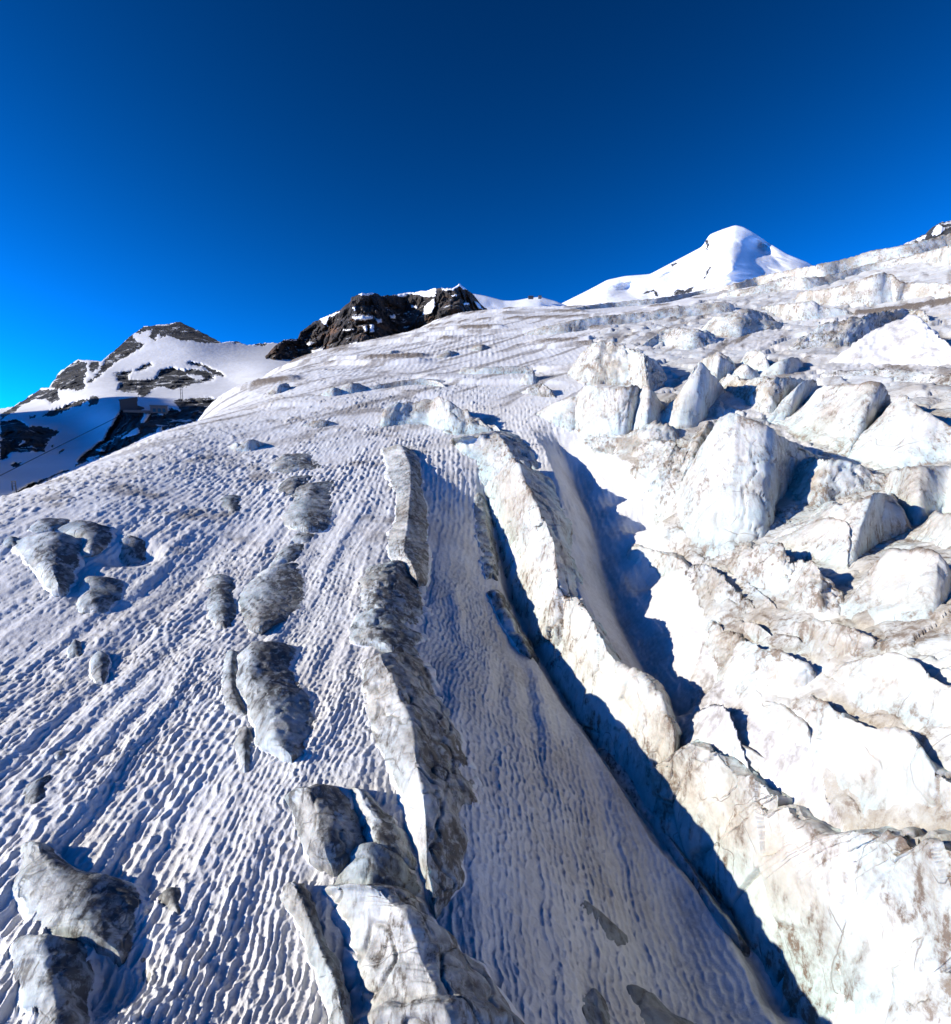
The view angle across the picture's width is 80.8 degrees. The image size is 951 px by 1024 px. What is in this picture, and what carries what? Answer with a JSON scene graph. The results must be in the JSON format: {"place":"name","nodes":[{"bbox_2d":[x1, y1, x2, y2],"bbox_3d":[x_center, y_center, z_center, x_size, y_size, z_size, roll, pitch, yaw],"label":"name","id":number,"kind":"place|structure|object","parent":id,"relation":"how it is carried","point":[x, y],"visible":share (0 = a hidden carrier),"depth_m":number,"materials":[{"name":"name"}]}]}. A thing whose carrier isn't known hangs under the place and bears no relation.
{"place":"outdoors","nodes":[
{"label":"outdoors","id":0,"kind":"place"},
{"bbox_2d":[0,322,297,496],"bbox_3d":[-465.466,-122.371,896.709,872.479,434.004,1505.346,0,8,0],"label":"rocky snow mountain","id":1,"kind":"structure","parent":0,"point":[159,364],"depth_m":594.61,"materials":[{"name":"snow"}]},
{"bbox_2d":[11,481,16,491],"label":"lift pylon","id":2,"kind":"object","parent":1,"relation":"on","point":[15,485],"visible":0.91,"depth_m":290.73,"materials":[{"name":"metal"}]},
{"bbox_2d":[0,417,116,475],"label":"lift cable","id":3,"kind":"object","parent":1,"relation":"attached to","point":[48,451],"visible":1,"depth_m":359.87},
{"bbox_2d":[119,397,149,412],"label":"lift station","id":4,"kind":"object","parent":1,"relation":"on","point":[128,405],"visible":0.98,"depth_m":478.98,"materials":[{"name":"grey concrete"}]},
{"bbox_2d":[149,405,167,413],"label":"lift hall","id":5,"kind":"structure","parent":1,"relation":"on","point":[158,408],"depth_m":473.56,"materials":[{"name":"grey concrete"}]},
{"bbox_2d":[265,283,486,359],"bbox_3d":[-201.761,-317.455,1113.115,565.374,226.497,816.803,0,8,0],"label":"rock cliff mountain","id":6,"kind":"structure","parent":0,"point":[361,317],"depth_m":988.54,"materials":[{"name":"stone"}]},
{"bbox_2d":[0,262,950,1023],"bbox_3d":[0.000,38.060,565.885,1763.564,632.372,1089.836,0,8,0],"label":"glacier","id":7,"kind":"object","parent":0,"point":[152,790],"visible":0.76,"depth_m":50.45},
{"bbox_2d":[3,536,19,548],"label":"ice hump","id":8,"kind":"object","parent":7,"relation":"on","point":[9,542],"visible":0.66,"depth_m":75.76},
{"bbox_2d":[22,775,51,803],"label":"ice hump","id":9,"kind":"object","parent":7,"relation":"on","point":[34,791],"visible":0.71,"depth_m":38.71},
{"bbox_2d":[11,531,84,596],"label":"ice hump","id":10,"kind":"object","parent":7,"relation":"on","point":[54,561],"visible":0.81,"depth_m":71.69,"materials":[{"name":"ice"}]},
{"bbox_2d":[27,518,69,532],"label":"ice hump","id":11,"kind":"object","parent":7,"relation":"on","point":[42,525],"visible":0.69,"depth_m":80.91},
{"bbox_2d":[8,933,104,1023],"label":"ice hump","id":12,"kind":"object","parent":7,"relation":"on","point":[61,980],"visible":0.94,"depth_m":27.31,"materials":[{"name":"ice"}]},
{"bbox_2d":[53,750,69,760],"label":"ice hump","id":13,"kind":"object","parent":7,"relation":"on","point":[59,754],"visible":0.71,"depth_m":42.13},
{"bbox_2d":[66,639,82,658],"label":"ice hump","id":14,"kind":"object","parent":7,"relation":"on","point":[75,648],"visible":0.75,"depth_m":55.58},
{"bbox_2d":[11,842,153,966],"bbox_3d":[-23.420,22.366,32.064,12.679,3.753,4.064,3,9,21],"label":"ice hump","id":15,"kind":"object","parent":7,"relation":"on","point":[100,913],"visible":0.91,"depth_m":31.00,"materials":[{"name":"ice"}]},
{"bbox_2d":[54,520,117,557],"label":"ice hump","id":16,"kind":"object","parent":7,"relation":"on","point":[96,538],"visible":0.75,"depth_m":79.24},
{"bbox_2d":[89,650,111,685],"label":"ice hump","id":17,"kind":"object","parent":7,"relation":"on","point":[100,663],"visible":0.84,"depth_m":52.92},
{"bbox_2d":[75,576,126,613],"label":"ice hump","id":18,"kind":"object","parent":7,"relation":"on","point":[100,594],"visible":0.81,"depth_m":65.78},
{"bbox_2d":[119,535,145,565],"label":"ice hump","id":19,"kind":"object","parent":7,"relation":"on","point":[133,550],"visible":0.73,"depth_m":78.85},
{"bbox_2d":[142,969,150,982],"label":"ice hump","id":20,"kind":"object","parent":7,"relation":"on","point":[144,973],"visible":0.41,"depth_m":28.25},
{"bbox_2d":[155,887,180,914],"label":"ice hump","id":21,"kind":"object","parent":7,"relation":"on","point":[169,897],"visible":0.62,"depth_m":31.55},
{"bbox_2d":[204,574,237,628],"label":"ice hump","id":22,"kind":"object","parent":7,"relation":"on","point":[222,607],"visible":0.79,"depth_m":66.33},
{"bbox_2d":[220,495,241,512],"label":"ice hump","id":23,"kind":"object","parent":7,"relation":"on","point":[230,503],"visible":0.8,"depth_m":96.91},
{"bbox_2d":[219,650,246,715],"bbox_3d":[-22.185,15.890,50.823,2.317,2.910,12.167,-4,9,-26],"label":"ice hump","id":24,"kind":"object","parent":7,"relation":"on","point":[233,702],"visible":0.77,"depth_m":49.67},
{"bbox_2d":[227,442,239,449],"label":"ice block","id":25,"kind":"structure","parent":7,"relation":"on","point":[236,445],"depth_m":128.61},
{"bbox_2d":[233,726,253,772],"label":"ice hump","id":26,"kind":"object","parent":7,"relation":"on","point":[243,740],"visible":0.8,"depth_m":42.71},
{"bbox_2d":[233,439,264,451],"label":"ice block","id":27,"kind":"structure","parent":7,"relation":"on","point":[250,444],"depth_m":128.60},
{"bbox_2d":[237,563,307,634],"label":"ice hump","id":28,"kind":"object","parent":7,"relation":"on","point":[270,597],"visible":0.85,"depth_m":67.30,"materials":[{"name":"ice"}]},
{"bbox_2d":[236,641,316,762],"bbox_3d":[-17.538,16.165,48.998,6.721,5.009,18.949,-4,9,-24],"label":"ice hump","id":29,"kind":"object","parent":7,"relation":"on","point":[277,700],"visible":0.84,"depth_m":47.19,"materials":[{"name":"ice"}]},
{"bbox_2d":[266,383,290,394],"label":"ice block","id":30,"kind":"structure","parent":7,"relation":"on","point":[281,388],"depth_m":195.26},
{"bbox_2d":[268,543,303,565],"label":"ice hump","id":31,"kind":"object","parent":7,"relation":"on","point":[290,553],"visible":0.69,"depth_m":79.61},
{"bbox_2d":[276,475,312,495],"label":"ice hump","id":32,"kind":"object","parent":7,"relation":"on","point":[289,485],"visible":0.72,"depth_m":106.32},
{"bbox_2d":[267,453,322,473],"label":"ice hump","id":33,"kind":"object","parent":7,"relation":"on","point":[287,463],"visible":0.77,"depth_m":117.63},
{"bbox_2d":[292,533,316,543],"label":"ice hump","id":34,"kind":"object","parent":7,"relation":"on","point":[298,538],"visible":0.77,"depth_m":85.32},
{"bbox_2d":[279,479,336,532],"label":"ice hump","id":35,"kind":"object","parent":7,"relation":"on","point":[308,511],"visible":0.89,"depth_m":94.60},
{"bbox_2d":[280,882,352,1023],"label":"ice fin","id":36,"kind":"object","parent":7,"relation":"on","point":[322,959],"visible":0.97,"depth_m":28.41,"materials":[{"name":"ice"}]},
{"bbox_2d":[303,420,337,427],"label":"ice block","id":37,"kind":"structure","parent":7,"relation":"on","point":[319,423],"depth_m":145.45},
{"bbox_2d":[284,784,366,876],"bbox_3d":[-9.555,20.344,36.520,4.665,4.148,8.374,-5,10,-34],"label":"ice hump","id":38,"kind":"object","parent":7,"relation":"on","point":[329,830],"visible":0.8,"depth_m":35.01,"materials":[{"name":"ice"}]},
{"bbox_2d":[321,387,340,395],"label":"ice block","id":39,"kind":"structure","parent":7,"relation":"on","point":[332,391],"depth_m":177.71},
{"bbox_2d":[340,382,367,393],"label":"ice block","id":40,"kind":"structure","parent":7,"relation":"on","point":[350,388],"depth_m":181.31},
{"bbox_2d":[334,842,424,899],"bbox_3d":[-5.719,21.773,32.991,6.206,3.381,4.257,0,8,0],"label":"ice hump","id":41,"kind":"object","parent":7,"relation":"on","point":[372,862],"visible":0.45,"depth_m":32.70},
{"bbox_2d":[350,787,418,870],"bbox_3d":[-6.270,20.641,36.227,3.352,3.619,7.971,-4,9,-29],"label":"ice hump","id":42,"kind":"object","parent":7,"relation":"on","point":[379,825],"visible":0.58,"depth_m":35.30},
{"bbox_2d":[346,608,429,656],"bbox_3d":[-9.598,13.240,61.035,9.436,4.573,12.380,0,8,0],"label":"ice hump","id":43,"kind":"object","parent":7,"relation":"on","point":[383,630],"visible":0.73,"depth_m":58.90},
{"bbox_2d":[354,560,433,617],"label":"ice hump","id":44,"kind":"object","parent":7,"relation":"on","point":[391,585],"visible":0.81,"depth_m":69.10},
{"bbox_2d":[367,379,444,389],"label":"ice wall","id":45,"kind":"structure","parent":7,"relation":"on","point":[388,385],"depth_m":186.66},
{"bbox_2d":[380,444,432,586],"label":"ice fin","id":46,"kind":"object","parent":7,"relation":"on","point":[407,545],"visible":0.87,"depth_m":94.46,"materials":[{"name":"ice"}]},
{"bbox_2d":[384,378,445,386],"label":"ice wall","id":47,"kind":"structure","parent":7,"relation":"on","point":[420,381],"depth_m":188.84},
{"bbox_2d":[359,652,484,918],"bbox_3d":[-4.609,18.208,44.360,8.853,8.492,28.054,-2,8,-16],"label":"ice fin","id":48,"kind":"object","parent":7,"relation":"on","point":[414,732],"visible":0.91,"depth_m":40.50,"materials":[{"name":"ice"}]},
{"bbox_2d":[322,882,525,1023],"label":"ice fin","id":49,"kind":"object","parent":7,"relation":"on","point":[406,959],"visible":0.96,"depth_m":27.31,"materials":[{"name":"ice"}]},
{"bbox_2d":[380,396,505,434],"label":"serac","id":50,"kind":"object","parent":7,"relation":"on","point":[444,415],"visible":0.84,"depth_m":144.19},
{"bbox_2d":[435,351,457,357],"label":"ice block","id":51,"kind":"structure","parent":7,"relation":"on","point":[446,354],"depth_m":247.54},
{"bbox_2d":[467,344,488,350],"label":"ice block","id":52,"kind":"structure","parent":7,"relation":"on","point":[480,347],"depth_m":259.51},
{"bbox_2d":[472,492,500,580],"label":"ice hump","id":53,"kind":"object","parent":7,"relation":"on","point":[490,561],"visible":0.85,"depth_m":99.38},
{"bbox_2d":[459,366,528,373],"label":"ice wall","id":54,"kind":"structure","parent":7,"relation":"on","point":[504,370],"depth_m":202.28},
{"bbox_2d":[450,429,538,485],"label":"ice fin","id":55,"kind":"object","parent":7,"relation":"on","point":[492,453],"visible":0.83,"depth_m":121.68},
{"bbox_2d":[486,589,539,664],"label":"ice ledge","id":56,"kind":"object","parent":7,"relation":"on","point":[521,642],"visible":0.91,"depth_m":73.86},
{"bbox_2d":[517,368,539,384],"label":"serac","id":57,"kind":"object","parent":7,"relation":"on","point":[529,377],"visible":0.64,"depth_m":183.62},
{"bbox_2d":[484,458,582,646],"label":"ice fin","id":58,"kind":"object","parent":7,"relation":"on","point":[526,511],"visible":0.94,"depth_m":85.44,"materials":[{"name":"ice"}]},
{"bbox_2d":[518,383,555,397],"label":"serac","id":59,"kind":"object","parent":7,"relation":"on","point":[542,390],"visible":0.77,"depth_m":166.98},
{"bbox_2d":[536,396,576,431],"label":"serac","id":60,"kind":"object","parent":7,"relation":"on","point":[561,413],"visible":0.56,"depth_m":141.57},
{"bbox_2d":[582,988,609,1023],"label":"ice hump","id":61,"kind":"object","parent":7,"relation":"on","point":[595,1010],"visible":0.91,"depth_m":30.82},
{"bbox_2d":[580,900,629,945],"bbox_3d":[8.482,27.921,36.712,3.797,3.594,2.930,0,8,0],"label":"ice hump","id":62,"kind":"object","parent":7,"relation":"on","point":[615,933],"visible":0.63,"depth_m":36.88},
{"bbox_2d":[533,595,681,801],"bbox_3d":[14.514,18.422,62.460,8.458,15.648,32.747,-2,8,-14],"label":"ice fin","id":63,"kind":"object","parent":7,"relation":"on","point":[623,713],"visible":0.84,"depth_m":55.55,"materials":[{"name":"ice"}]},
{"bbox_2d":[575,384,640,436],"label":"serac","id":64,"kind":"object","parent":7,"relation":"on","point":[608,411],"visible":0.57,"depth_m":130.79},
{"bbox_2d":[567,340,666,390],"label":"serac","id":65,"kind":"object","parent":7,"relation":"on","point":[603,362],"visible":0.84,"depth_m":172.43,"materials":[{"name":"ice"}]},
{"bbox_2d":[524,302,735,334],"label":"ice wall","id":66,"kind":"structure","parent":7,"relation":"on","point":[626,318],"depth_m":296.25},
{"bbox_2d":[583,420,680,455],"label":"serac","id":67,"kind":"object","parent":7,"relation":"on","point":[605,444],"visible":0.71,"depth_m":122.10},
{"bbox_2d":[632,385,664,430],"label":"serac","id":68,"kind":"object","parent":7,"relation":"on","point":[650,408],"visible":0.38,"depth_m":126.71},
{"bbox_2d":[630,438,680,487],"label":"serac","id":69,"kind":"object","parent":7,"relation":"on","point":[652,455],"visible":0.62,"depth_m":109.89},
{"bbox_2d":[626,543,689,576],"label":"serac","id":70,"kind":"object","parent":7,"relation":"on","point":[663,563],"visible":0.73,"depth_m":82.10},
{"bbox_2d":[626,984,696,1023],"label":"ice hump","id":71,"kind":"object","parent":7,"relation":"on","point":[653,1008],"visible":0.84,"depth_m":33.16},
{"bbox_2d":[596,748,752,957],"bbox_3d":[15.161,26.808,46.623,1.776,4.381,21.317,-2,8,-14],"label":"ice ledge","id":72,"kind":"object","parent":7,"relation":"on","point":[626,785],"visible":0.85,"depth_m":44.61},
{"bbox_2d":[635,327,719,349],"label":"serac","id":73,"kind":"object","parent":7,"relation":"on","point":[683,338],"visible":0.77,"depth_m":219.39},
{"bbox_2d":[642,421,713,499],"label":"serac","id":74,"kind":"object","parent":7,"relation":"on","point":[679,464],"visible":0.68,"depth_m":103.35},
{"bbox_2d":[660,362,724,428],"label":"serac","id":75,"kind":"object","parent":7,"relation":"on","point":[698,395],"visible":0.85,"depth_m":125.82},
{"bbox_2d":[636,739,792,869],"bbox_3d":[17.544,23.505,44.678,3.380,11.884,15.480,-3,9,-23],"label":"ice fin","id":76,"kind":"object","parent":7,"relation":"on","point":[708,794],"visible":0.61,"depth_m":43.13,"materials":[{"name":"ice"}]},
{"bbox_2d":[700,355,735,381],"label":"serac","id":77,"kind":"object","parent":7,"relation":"on","point":[719,367],"visible":0.58,"depth_m":162.95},
{"bbox_2d":[683,563,755,612],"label":"serac","id":78,"kind":"object","parent":7,"relation":"on","point":[715,585],"visible":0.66,"depth_m":65.17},
{"bbox_2d":[705,352,735,365],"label":"serac","id":79,"kind":"object","parent":7,"relation":"on","point":[724,356],"visible":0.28,"depth_m":172.95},
{"bbox_2d":[656,412,822,558],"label":"serac","id":80,"kind":"object","parent":7,"relation":"on","point":[737,481],"visible":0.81,"depth_m":80.34,"materials":[{"name":"ice"}]},
{"bbox_2d":[701,308,781,337],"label":"serac","id":81,"kind":"object","parent":7,"relation":"on","point":[741,322],"visible":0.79,"depth_m":231.83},
{"bbox_2d":[731,364,759,378],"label":"serac","id":82,"kind":"object","parent":7,"relation":"on","point":[745,371],"visible":0.63,"depth_m":158.20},
{"bbox_2d":[730,744,763,774],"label":"serac","id":83,"kind":"object","parent":7,"relation":"on","point":[755,759],"visible":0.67,"depth_m":41.21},
{"bbox_2d":[718,567,776,609],"bbox_3d":[30.163,8.477,63.794,1.614,2.030,22.503,1,8,4],"label":"serac","id":84,"kind":"object","parent":7,"relation":"on","point":[727,574],"visible":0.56,"depth_m":60.59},
{"bbox_2d":[741,350,769,373],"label":"serac","id":85,"kind":"object","parent":7,"relation":"on","point":[757,360],"visible":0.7,"depth_m":165.03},
{"bbox_2d":[717,541,794,599],"bbox_3d":[31.602,6.263,64.440,6.030,6.980,22.914,1,8,10],"label":"serac","id":86,"kind":"object","parent":7,"relation":"on","point":[766,565],"visible":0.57,"depth_m":60.97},
{"bbox_2d":[739,622,772,641],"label":"serac","id":87,"kind":"object","parent":7,"relation":"on","point":[755,632],"visible":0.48,"depth_m":52.31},
{"bbox_2d":[703,620,816,696],"bbox_3d":[24.447,13.273,51.897,5.214,6.912,20.611,0,8,0],"label":"serac","id":88,"kind":"object","parent":7,"relation":"on","point":[753,667],"visible":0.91,"depth_m":46.37,"materials":[{"name":"ice"}]},
{"bbox_2d":[571,233,950,309],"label":"ice wall","id":89,"kind":"structure","parent":7,"relation":"on","point":[862,259],"depth_m":380.86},
{"bbox_2d":[719,374,805,413],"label":"serac","id":90,"kind":"object","parent":7,"relation":"on","point":[765,394],"visible":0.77,"depth_m":129.94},
{"bbox_2d":[760,357,802,376],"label":"serac","id":91,"kind":"object","parent":7,"relation":"on","point":[790,365],"visible":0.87,"depth_m":157.08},
{"bbox_2d":[758,701,811,750],"bbox_3d":[22.692,15.804,41.717,1.792,3.067,9.006,0,8,0],"label":"serac","id":92,"kind":"object","parent":7,"relation":"on","point":[785,718],"visible":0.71,"depth_m":40.44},
{"bbox_2d":[767,379,817,423],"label":"serac","id":93,"kind":"object","parent":7,"relation":"on","point":[794,399],"visible":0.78,"depth_m":120.11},
{"bbox_2d":[761,300,853,320],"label":"ice wall","id":94,"kind":"structure","parent":7,"relation":"on","point":[807,310],"depth_m":242.50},
{"bbox_2d":[768,516,850,568],"bbox_3d":[39.183,3.260,68.237,9.650,7.297,27.944,4,9,29],"label":"serac","id":95,"kind":"object","parent":7,"relation":"on","point":[818,538],"visible":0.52,"depth_m":61.54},
{"bbox_2d":[776,560,844,617],"bbox_3d":[31.423,7.468,53.892,4.745,6.385,14.144,1,8,6],"label":"serac","id":96,"kind":"object","parent":7,"relation":"on","point":[809,588],"visible":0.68,"depth_m":50.29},
{"bbox_2d":[697,804,950,1023],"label":"ice fin","id":97,"kind":"object","parent":7,"relation":"on","point":[808,899],"visible":0.94,"depth_m":30.85,"materials":[{"name":"ice"}]},
{"bbox_2d":[771,381,890,456],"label":"serac","id":98,"kind":"object","parent":7,"relation":"on","point":[842,417],"visible":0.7,"depth_m":100.17,"materials":[{"name":"ice"}]},
{"bbox_2d":[716,245,950,298],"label":"ice wall","id":99,"kind":"structure","parent":7,"relation":"on","point":[941,256],"depth_m":348.72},
{"bbox_2d":[788,456,887,506],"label":"serac","id":100,"kind":"object","parent":7,"relation":"on","point":[816,481],"visible":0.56,"depth_m":79.35,"materials":[{"name":"ice"}]},
{"bbox_2d":[790,618,887,658],"bbox_3d":[27.651,10.319,44.477,4.222,4.426,10.628,-2,8,-16],"label":"serac","id":101,"kind":"object","parent":7,"relation":"on","point":[828,639],"visible":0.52,"depth_m":42.52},
{"bbox_2d":[775,492,912,570],"bbox_3d":[44.850,1.959,67.858,26.932,10.511,18.973,-3,9,-22],"label":"serac","id":102,"kind":"object","parent":7,"relation":"on","point":[873,520],"visible":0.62,"depth_m":59.24,"materials":[{"name":"ice"}]},
{"bbox_2d":[788,308,929,349],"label":"serac","id":103,"kind":"object","parent":7,"relation":"on","point":[849,331],"visible":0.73,"depth_m":191.59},
{"bbox_2d":[795,272,950,307],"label":"ice wall","id":104,"kind":"structure","parent":7,"relation":"on","point":[875,289],"depth_m":254.22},
{"bbox_2d":[805,694,950,816],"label":"serac","id":105,"kind":"object","parent":7,"relation":"on","point":[886,768],"visible":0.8,"depth_m":32.33,"materials":[{"name":"ice"}]},
{"bbox_2d":[817,368,950,385],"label":"serac","id":106,"kind":"object","parent":7,"relation":"on","point":[903,375],"visible":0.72,"depth_m":129.89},
{"bbox_2d":[829,314,950,365],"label":"snow mound","id":107,"kind":"object","parent":7,"relation":"on","point":[911,339],"visible":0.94,"depth_m":153.52,"materials":[{"name":"snow"}]},
{"bbox_2d":[830,652,950,728],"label":"serac","id":108,"kind":"object","parent":7,"relation":"on","point":[909,692],"visible":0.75,"depth_m":34.48,"materials":[{"name":"ice"}]},
{"bbox_2d":[839,547,950,624],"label":"serac","id":109,"kind":"object","parent":7,"relation":"on","point":[907,585],"visible":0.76,"depth_m":42.45,"materials":[{"name":"ice"}]},
{"bbox_2d":[839,394,950,469],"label":"serac","id":110,"kind":"object","parent":7,"relation":"on","point":[902,430],"visible":0.81,"depth_m":84.58,"materials":[{"name":"ice"}]},
{"bbox_2d":[884,465,950,524],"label":"serac","id":111,"kind":"object","parent":7,"relation":"on","point":[921,494],"visible":0.77,"depth_m":66.42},
{"bbox_2d":[893,510,950,548],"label":"serac","id":112,"kind":"object","parent":7,"relation":"on","point":[935,526],"visible":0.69,"depth_m":54.69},
{"bbox_2d":[0,0,950,408],"label":"sky","id":113,"kind":"structure","parent":0,"point":[242,171],"materials":[{"name":"blue"}]},
{"bbox_2d":[473,294,566,309],"bbox_3d":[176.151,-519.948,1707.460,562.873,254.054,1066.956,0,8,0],"label":"snow dome","id":114,"kind":"structure","parent":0,"point":[488,303],"depth_m":1597.40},
{"bbox_2d":[562,225,812,305],"bbox_3d":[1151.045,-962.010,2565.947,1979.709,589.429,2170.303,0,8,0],"label":"snow peak","id":115,"kind":"structure","parent":0,"point":[731,255],"depth_m":2329.14,"materials":[{"name":"snow"}]},
{"bbox_2d":[904,221,950,244],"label":"rock shoulder","id":116,"kind":"object","parent":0,"point":[940,229],"visible":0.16,"depth_m":673.96}
]}

